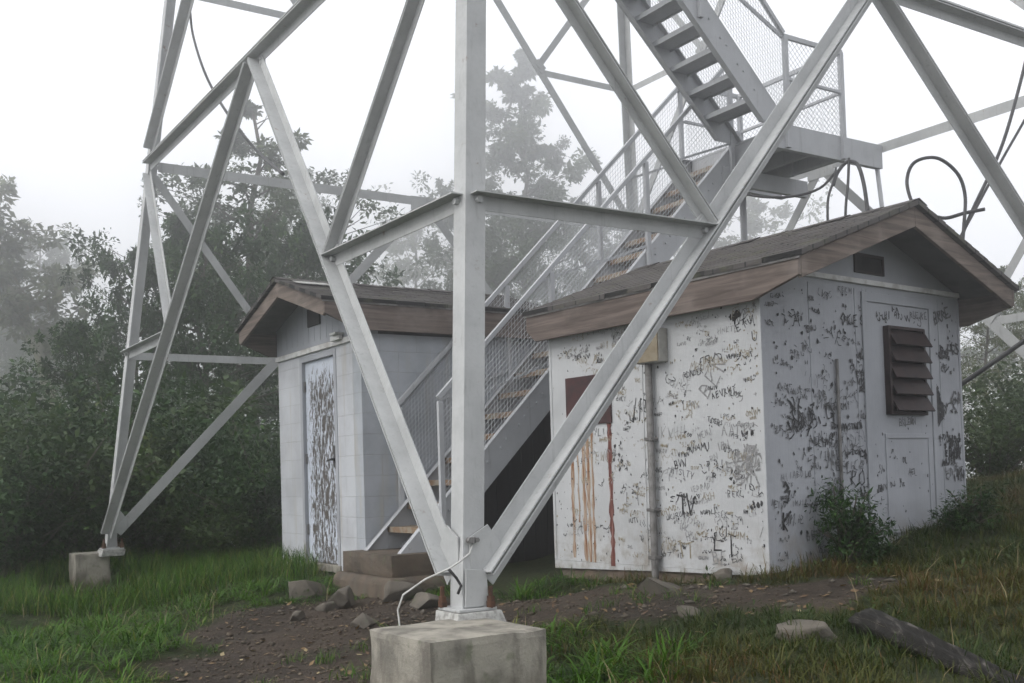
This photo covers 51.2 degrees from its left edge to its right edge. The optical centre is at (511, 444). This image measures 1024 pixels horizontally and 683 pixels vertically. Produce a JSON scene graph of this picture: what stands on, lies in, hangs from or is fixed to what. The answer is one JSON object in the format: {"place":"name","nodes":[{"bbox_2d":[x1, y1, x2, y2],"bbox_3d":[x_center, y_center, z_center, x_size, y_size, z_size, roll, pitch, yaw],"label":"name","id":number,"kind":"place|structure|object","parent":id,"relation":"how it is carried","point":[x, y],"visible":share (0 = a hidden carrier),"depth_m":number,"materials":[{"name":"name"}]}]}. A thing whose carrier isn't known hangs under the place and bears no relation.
{"place":"outdoors","nodes":[
{"label":"outdoors","id":0,"kind":"place"},
{"bbox_2d":[0,546,718,682],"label":"grass","id":1,"kind":"structure","parent":0,"point":[133,642],"depth_m":8.01,"materials":[{"name":"green plant"}]},
{"bbox_2d":[0,477,1023,682],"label":"ground","id":2,"kind":"structure","parent":0,"point":[813,588],"depth_m":7.35,"materials":[{"name":"green plant"}]},
{"bbox_2d":[0,212,62,423],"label":"tall broadleaf tree","id":3,"kind":"object","parent":2,"relation":"on","point":[1,370],"visible":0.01,"depth_m":78.72,"materials":[{"name":"green plant"}]},
{"bbox_2d":[0,378,102,501],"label":"shrub","id":4,"kind":"object","parent":2,"relation":"on","point":[9,401],"visible":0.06,"depth_m":14.91,"materials":[{"name":"green plant"}]},
{"bbox_2d":[0,173,124,413],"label":"leaning tree","id":5,"kind":"object","parent":2,"relation":"on","point":[17,307],"visible":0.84,"depth_m":39.87,"materials":[{"name":"green plant"}]},
{"bbox_2d":[0,329,144,424],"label":"rounded tree","id":6,"kind":"object","parent":2,"relation":"on","point":[24,388],"visible":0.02,"depth_m":60.55,"materials":[{"name":"green plant"}]},
{"bbox_2d":[0,428,146,577],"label":"shrub","id":7,"kind":"object","parent":2,"relation":"on","point":[17,553],"visible":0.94,"depth_m":12.52,"materials":[{"name":"green plant"}]},
{"bbox_2d":[0,319,170,551],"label":"spreading tree","id":8,"kind":"object","parent":2,"relation":"on","point":[72,336],"visible":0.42,"depth_m":17.81,"materials":[{"name":"green plant"}]},
{"bbox_2d":[0,231,177,422],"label":"rounded tree","id":9,"kind":"object","parent":2,"relation":"on","point":[55,255],"visible":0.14,"depth_m":73.85,"materials":[{"name":"green plant"}]},
{"bbox_2d":[69,551,110,590],"bbox_3d":[-4.761,1.522,12.046,0.382,0.604,0.384,-1,-2,-33],"label":"concrete footing","id":10,"kind":"object","parent":2,"relation":"on","point":[89,566],"visible":0.48,"depth_m":11.89,"materials":[{"name":"grey concrete"}]},
{"bbox_2d":[0,366,191,562],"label":"broad shrub","id":11,"kind":"object","parent":2,"relation":"on","point":[60,403],"visible":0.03,"depth_m":15.76,"materials":[{"name":"green plant"}]},
{"bbox_2d":[0,382,202,557],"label":"shrub","id":12,"kind":"object","parent":2,"relation":"on","point":[62,413],"visible":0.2,"depth_m":14.05,"materials":[{"name":"green plant"}]},
{"bbox_2d":[0,392,203,565],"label":"broad shrub","id":13,"kind":"object","parent":2,"relation":"on","point":[80,497],"visible":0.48,"depth_m":13.11,"materials":[{"name":"green plant"}]},
{"bbox_2d":[11,362,256,550],"bbox_3d":[-6.379,0.237,16.832,4.589,3.181,4.110,-3,-2,41],"label":"shrub","id":14,"kind":"object","parent":2,"relation":"on","point":[23,379],"visible":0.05,"depth_m":16.35,"materials":[{"name":"green plant"}]},
{"bbox_2d":[51,230,216,444],"bbox_3d":[-8.552,-0.905,24.059,3.812,7.673,4.026,-2,-2,0],"label":"spreading tree","id":15,"kind":"object","parent":2,"relation":"on","point":[120,308],"visible":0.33,"depth_m":23.78,"materials":[{"name":"green plant"}]},
{"bbox_2d":[32,371,280,547],"bbox_3d":[-5.244,0.342,17.417,5.801,3.105,5.346,-3,-2,25],"label":"broad shrub","id":16,"kind":"object","parent":2,"relation":"on","point":[222,403],"visible":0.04,"depth_m":17.10,"materials":[{"name":"green plant"}]},
{"bbox_2d":[0,541,322,619],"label":"tall grass","id":17,"kind":"structure","parent":2,"relation":"on","point":[181,574],"depth_m":11.12,"materials":[{"name":"green plant"}]},
{"bbox_2d":[60,200,279,499],"bbox_3d":[-7.148,-1.329,24.832,6.101,8.498,5.775,-1,-2,-24],"label":"spreading tree","id":18,"kind":"object","parent":2,"relation":"on","point":[199,290],"visible":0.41,"depth_m":24.56,"materials":[{"name":"green plant"}]},
{"bbox_2d":[69,424,271,554],"bbox_3d":[-4.951,0.630,14.681,3.171,1.842,3.441,-1,-2,-25],"label":"broad shrub","id":19,"kind":"object","parent":2,"relation":"on","point":[152,539],"visible":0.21,"depth_m":14.38,"materials":[{"name":"green plant"}]},
{"bbox_2d":[110,395,280,553],"bbox_3d":[-4.321,0.445,15.137,3.000,2.186,2.687,-2,-2,20],"label":"shrub","id":20,"kind":"object","parent":2,"relation":"on","point":[196,424],"visible":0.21,"depth_m":14.59,"materials":[{"name":"green plant"}]},
{"bbox_2d":[119,196,275,536],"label":"rounded tree","id":21,"kind":"object","parent":2,"relation":"on","point":[213,221],"visible":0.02,"depth_m":59.78,"materials":[{"name":"green plant"}]},
{"bbox_2d":[147,484,282,566],"bbox_3d":[-3.416,1.017,13.185,2.411,1.081,2.616,-2,-2,4],"label":"broad shrub","id":22,"kind":"object","parent":2,"relation":"on","point":[218,541],"visible":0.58,"depth_m":12.89,"materials":[{"name":"green plant"}]},
{"bbox_2d":[169,399,281,555],"bbox_3d":[-3.165,0.485,13.384,2.158,2.097,2.410,-2,-2,-3],"label":"shrub","id":23,"kind":"object","parent":2,"relation":"on","point":[256,485],"visible":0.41,"depth_m":13.07,"materials":[{"name":"green plant"}]},
{"bbox_2d":[156,168,361,489],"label":"rounded tree","id":24,"kind":"object","parent":2,"relation":"on","point":[291,224],"visible":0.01,"depth_m":57.87,"materials":[{"name":"green plant"}]},
{"bbox_2d":[137,99,403,434],"bbox_3d":[-7.323,-3.068,32.213,7.162,14.571,7.405,-1,-2,-29],"label":"snag tree","id":25,"kind":"object","parent":2,"relation":"on","point":[282,201],"visible":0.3,"depth_m":31.64,"materials":[{"name":"green plant"}]},
{"bbox_2d":[181,205,404,474],"bbox_3d":[-5.255,-1.413,29.211,6.295,9.893,6.650,0,-2,-37],"label":"spreading tree","id":26,"kind":"object","parent":2,"relation":"on","point":[299,241],"visible":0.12,"depth_m":28.58,"materials":[{"name":"green plant"}]},
{"bbox_2d":[290,611,304,620],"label":"rock","id":27,"kind":"object","parent":2,"relation":"on","point":[297,615],"visible":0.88,"depth_m":8.64,"materials":[{"name":"grey stone"}]},
{"bbox_2d":[288,580,329,598],"bbox_3d":[-1.824,1.342,9.646,0.344,0.257,0.326,-2,-2,2],"label":"rock","id":28,"kind":"object","parent":2,"relation":"on","point":[298,587],"visible":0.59,"depth_m":9.51,"materials":[{"name":"grey stone"}]},
{"bbox_2d":[315,601,340,611],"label":"rock","id":29,"kind":"object","parent":2,"relation":"on","point":[327,606],"visible":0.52,"depth_m":8.86,"materials":[{"name":"grey stone"}]},
{"bbox_2d":[327,586,354,608],"bbox_3d":[-1.435,1.292,8.954,0.259,0.213,0.431,3,-14,-15],"label":"rock","id":30,"kind":"object","parent":2,"relation":"on","point":[342,598],"visible":0.77,"depth_m":8.83,"materials":[{"name":"grey stone"}]},
{"bbox_2d":[350,612,377,628],"bbox_3d":[-1.129,1.366,8.165,0.219,0.158,0.195,4,-6,-2],"label":"rock","id":31,"kind":"object","parent":2,"relation":"on","point":[363,620],"visible":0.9,"depth_m":8.12,"materials":[{"name":"grey stone"}]},
{"bbox_2d":[235,277,541,572],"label":"block shed","id":32,"kind":"structure","parent":2,"relation":"on","point":[339,483],"depth_m":10.75,"materials":[{"name":"painted concrete block"},{"name":"painted siding"},{"name":"asphalt shingle"}]},
{"bbox_2d":[304,356,337,563],"bbox_3d":[-1.976,0.173,11.075,0.103,2.110,0.822,-1,-2,-33],"label":"door","id":33,"kind":"structure","parent":32,"relation":"in","point":[319,383],"depth_m":11.10,"materials":[{"name":"white paint"}]},
{"bbox_2d":[333,548,449,599],"bbox_3d":[-0.983,1.256,9.834,1.007,0.557,1.236,-1,-2,-33],"label":"concrete step","id":34,"kind":"object","parent":2,"relation":"on","point":[370,573],"visible":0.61,"depth_m":9.43,"materials":[{"name":"grey concrete"}]},
{"bbox_2d":[364,0,883,562],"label":"metal staircase","id":35,"kind":"structure","parent":34,"relation":"on","point":[516,432],"depth_m":11.16,"materials":[{"name":"metal"}]},
{"bbox_2d":[746,173,833,198],"bbox_3d":[2.897,-2.712,11.319,1.062,0.211,0.075,-2,-2,23],"label":"cable","id":36,"kind":"object","parent":35,"relation":"hanging from","point":[796,195],"visible":0.89,"depth_m":11.30,"materials":[{"name":"black rubber"}]},
{"bbox_2d":[832,159,868,210],"bbox_3d":[3.507,-2.544,10.928,0.237,0.829,0.436,0,-2,-41],"label":"cable","id":37,"kind":"object","parent":35,"relation":"hanging from","point":[859,168],"visible":0.84,"depth_m":10.91,"materials":[{"name":"black rubber"}]},
{"bbox_2d":[382,581,422,601],"bbox_3d":[-0.929,1.265,9.083,0.339,0.200,0.212,3,-1,-7],"label":"rock","id":38,"kind":"object","parent":2,"relation":"on","point":[394,591],"visible":0.79,"depth_m":9.03,"materials":[{"name":"grey stone"}]},
{"bbox_2d":[409,592,438,609],"bbox_3d":[-0.689,1.279,8.606,0.196,0.175,0.275,-1,-2,-29],"label":"rock","id":39,"kind":"object","parent":2,"relation":"on","point":[422,600],"visible":0.78,"depth_m":8.54,"materials":[{"name":"grey stone"}]},
{"bbox_2d":[351,182,515,287],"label":"thin crowned tree","id":40,"kind":"object","parent":2,"relation":"on","point":[395,247],"visible":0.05,"depth_m":89.62,"materials":[{"name":"green plant"}]},
{"bbox_2d":[370,618,546,682],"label":"concrete footing","id":41,"kind":"object","parent":2,"relation":"on","point":[485,650],"visible":1,"depth_m":4.84,"materials":[{"name":"grey concrete"}]},
{"bbox_2d":[97,0,1023,621],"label":"lookout tower","id":42,"kind":"structure","parent":41,"relation":"on","point":[469,202],"depth_m":6.89,"materials":[{"name":"metal"}]},
{"bbox_2d":[190,13,284,175],"bbox_3d":[-2.668,-3.617,10.070,0.109,3.456,4.631,-1,-2,-25],"label":"cable","id":43,"kind":"object","parent":42,"relation":"attached to","point":[265,159],"visible":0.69,"depth_m":10.43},
{"bbox_2d":[397,537,479,625],"bbox_3d":[-0.355,0.901,5.361,0.430,0.850,0.108,-1,-2,-14],"label":"grounding wire","id":44,"kind":"object","parent":42,"relation":"attached to","point":[472,540],"visible":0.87,"depth_m":5.36,"materials":[{"name":"grey metal"}]},
{"bbox_2d":[826,167,836,220],"bbox_3d":[3.277,-2.494,10.951,0.046,0.769,0.359,-3,-2,38],"label":"cable","id":45,"kind":"object","parent":42,"relation":"hanging from","point":[828,195],"visible":0.89,"depth_m":10.91,"materials":[{"name":"black rubber"}]},
{"bbox_2d":[844,158,849,215],"bbox_3d":[3.413,-2.529,10.904,0.039,0.840,0.242,-3,-2,36],"label":"cable","id":46,"kind":"object","parent":42,"relation":"hanging from","point":[847,186],"visible":0.81,"depth_m":10.94,"materials":[{"name":"black rubber"}]},
{"bbox_2d":[937,207,984,219],"bbox_3d":[3.705,-1.986,9.198,0.746,0.087,0.126,-1,-2,-8],"label":"cable","id":47,"kind":"object","parent":42,"relation":"attached to","point":[961,214],"visible":0.52,"depth_m":9.23,"materials":[{"name":"black rubber"}]},
{"bbox_2d":[960,119,1023,235],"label":"cable","id":48,"kind":"object","parent":42,"relation":"attached to","point":[1000,163],"visible":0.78,"depth_m":9.38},
{"bbox_2d":[962,338,1023,385],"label":"cable","id":49,"kind":"object","parent":42,"relation":"attached to","point":[1007,352],"visible":0.77,"depth_m":10.14,"materials":[{"name":"grey metal"}]},
{"bbox_2d":[966,62,1023,222],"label":"cable","id":50,"kind":"object","parent":42,"relation":"attached to","point":[1004,136],"visible":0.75,"depth_m":9.54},
{"bbox_2d":[376,170,585,304],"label":"rounded tree","id":51,"kind":"object","parent":2,"relation":"on","point":[449,224],"visible":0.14,"depth_m":62.27,"materials":[{"name":"green plant"}]},
{"bbox_2d":[0,479,1022,682],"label":"ground cover","id":52,"kind":"object","parent":2,"relation":"on","point":[706,568],"visible":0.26,"depth_m":7.45,"materials":[{"name":"green plant"}]},
{"bbox_2d":[0,461,1023,682],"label":"dead stalks","id":53,"kind":"object","parent":2,"relation":"on","point":[525,619],"visible":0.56,"depth_m":7.36,"materials":[{"name":"plant"}]},
{"bbox_2d":[419,47,618,303],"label":"tall broadleaf tree","id":54,"kind":"object","parent":2,"relation":"on","point":[517,139],"visible":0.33,"depth_m":65.33,"materials":[{"name":"green plant"}]},
{"bbox_2d":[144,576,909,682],"bbox_3d":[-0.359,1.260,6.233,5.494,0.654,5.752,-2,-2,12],"label":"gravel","id":55,"kind":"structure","parent":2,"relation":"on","point":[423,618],"depth_m":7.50,"materials":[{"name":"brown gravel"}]},
{"bbox_2d":[486,196,626,299],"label":"rounded tree","id":56,"kind":"object","parent":2,"relation":"on","point":[572,200],"visible":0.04,"depth_m":72.89,"materials":[{"name":"green plant"}]},
{"bbox_2d":[253,571,874,682],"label":"sparse grass","id":57,"kind":"structure","parent":2,"relation":"on","point":[533,608],"depth_m":7.26,"materials":[{"name":"green plant"}]},
{"bbox_2d":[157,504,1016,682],"bbox_3d":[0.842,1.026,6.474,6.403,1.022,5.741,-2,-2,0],"label":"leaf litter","id":58,"kind":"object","parent":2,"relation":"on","point":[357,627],"visible":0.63,"depth_m":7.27,"materials":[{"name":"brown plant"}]},
{"bbox_2d":[637,578,680,594],"bbox_3d":[1.100,1.030,7.654,0.273,0.147,0.452,3,-6,-33],"label":"rock","id":59,"kind":"object","parent":2,"relation":"on","point":[652,585],"visible":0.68,"depth_m":7.62,"materials":[{"name":"grey stone"}]},
{"bbox_2d":[676,605,702,619],"bbox_3d":[1.118,1.072,6.773,0.162,0.128,0.208,-9,2,-25],"label":"rock","id":60,"kind":"object","parent":2,"relation":"on","point":[681,608],"visible":0.58,"depth_m":6.71,"materials":[{"name":"grey stone"}]},
{"bbox_2d":[673,234,757,256],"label":"thin crowned tree","id":61,"kind":"object","parent":2,"relation":"on","point":[711,249],"visible":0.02,"depth_m":83.38,"materials":[{"name":"green plant"}]},
{"bbox_2d":[713,568,731,582],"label":"rock","id":62,"kind":"object","parent":2,"relation":"on","point":[723,573],"visible":0.67,"depth_m":7.56,"materials":[{"name":"grey stone"}]},
{"bbox_2d":[522,198,1018,582],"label":"wooden shed","id":63,"kind":"structure","parent":2,"relation":"on","point":[770,380],"depth_m":8.21,"materials":[{"name":"wood"}]},
{"bbox_2d":[867,303,935,543],"bbox_3d":[3.113,-0.162,8.518,0.850,1.880,0.007,0,-2,-38],"label":"door","id":64,"kind":"structure","parent":63,"relation":"in","point":[916,500],"depth_m":8.45,"materials":[{"name":"grey paint"}]},
{"bbox_2d":[885,434,933,532],"bbox_3d":[3.180,0.307,8.533,0.630,0.780,0.009,0,-2,-38],"label":"door panel","id":65,"kind":"structure","parent":63,"relation":"in","point":[887,436],"depth_m":8.46,"materials":[{"name":"grey paint"}]},
{"bbox_2d":[905,156,966,238],"bbox_3d":[3.701,-2.079,9.171,0.538,0.875,0.317,-2,-2,-4],"label":"cable","id":66,"kind":"object","parent":63,"relation":"attached to","point":[949,165],"visible":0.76,"depth_m":9.29,"materials":[{"name":"black rubber"}]},
{"bbox_2d":[713,177,839,248],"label":"thin crowned tree","id":67,"kind":"object","parent":2,"relation":"on","point":[757,207],"visible":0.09,"depth_m":75.03,"materials":[{"name":"green plant"}]},
{"bbox_2d":[775,619,840,642],"bbox_3d":[1.532,1.001,5.569,0.337,0.151,0.236,-2,-2,4],"label":"rock","id":68,"kind":"object","parent":2,"relation":"on","point":[807,624],"visible":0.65,"depth_m":5.48,"materials":[{"name":"grey stone"}]},
{"bbox_2d":[804,475,898,566],"bbox_3d":[2.432,0.560,7.715,0.667,0.684,0.712,-1,-2,-15],"label":"weed clump","id":69,"kind":"object","parent":2,"relation":"on","point":[855,538],"visible":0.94,"depth_m":7.60,"materials":[{"name":"green plant"}]},
{"bbox_2d":[788,475,1023,576],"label":"tall grass","id":70,"kind":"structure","parent":2,"relation":"on","point":[948,556],"depth_m":7.64,"materials":[{"name":"green plant"}]},
{"bbox_2d":[848,608,1023,682],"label":"weathered log","id":71,"kind":"object","parent":2,"relation":"on","point":[944,653],"visible":0.8,"depth_m":5.00,"materials":[{"name":"grey wood"}]},
{"bbox_2d":[927,480,1023,535],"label":"weed clump","id":72,"kind":"object","parent":2,"relation":"on","point":[971,516],"visible":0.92,"depth_m":8.04,"materials":[{"name":"green plant"}]},
{"bbox_2d":[959,264,1023,446],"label":"open crowned tree","id":73,"kind":"object","parent":2,"relation":"on","point":[993,340],"visible":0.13,"depth_m":19.87,"materials":[{"name":"green plant"}]},
{"bbox_2d":[960,281,1023,477],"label":"rounded tree","id":74,"kind":"object","parent":2,"relation":"on","point":[968,351],"visible":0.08,"depth_m":44.29,"materials":[{"name":"green plant"}]},
{"bbox_2d":[962,356,1023,467],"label":"broad shrub","id":75,"kind":"object","parent":2,"relation":"on","point":[979,386],"visible":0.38,"depth_m":13.50,"materials":[{"name":"green plant"}]},
{"bbox_2d":[962,297,1023,429],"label":"open crowned tree","id":76,"kind":"object","parent":2,"relation":"on","point":[1003,343],"visible":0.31,"depth_m":17.11,"materials":[{"name":"green plant"}]},
{"bbox_2d":[963,384,1023,478],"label":"broad shrub","id":77,"kind":"object","parent":2,"relation":"on","point":[1002,442],"visible":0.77,"depth_m":12.25,"materials":[{"name":"green plant"}]},
{"bbox_2d":[0,0,1023,545],"label":"sky","id":78,"kind":"structure","parent":0,"point":[78,77],"materials":[{"name":"white"}]},
{"bbox_2d":[531,467,1023,682],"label":"dry grass","id":79,"kind":"structure","parent":0,"point":[756,652],"depth_m":6.03,"materials":[{"name":"green plant"}]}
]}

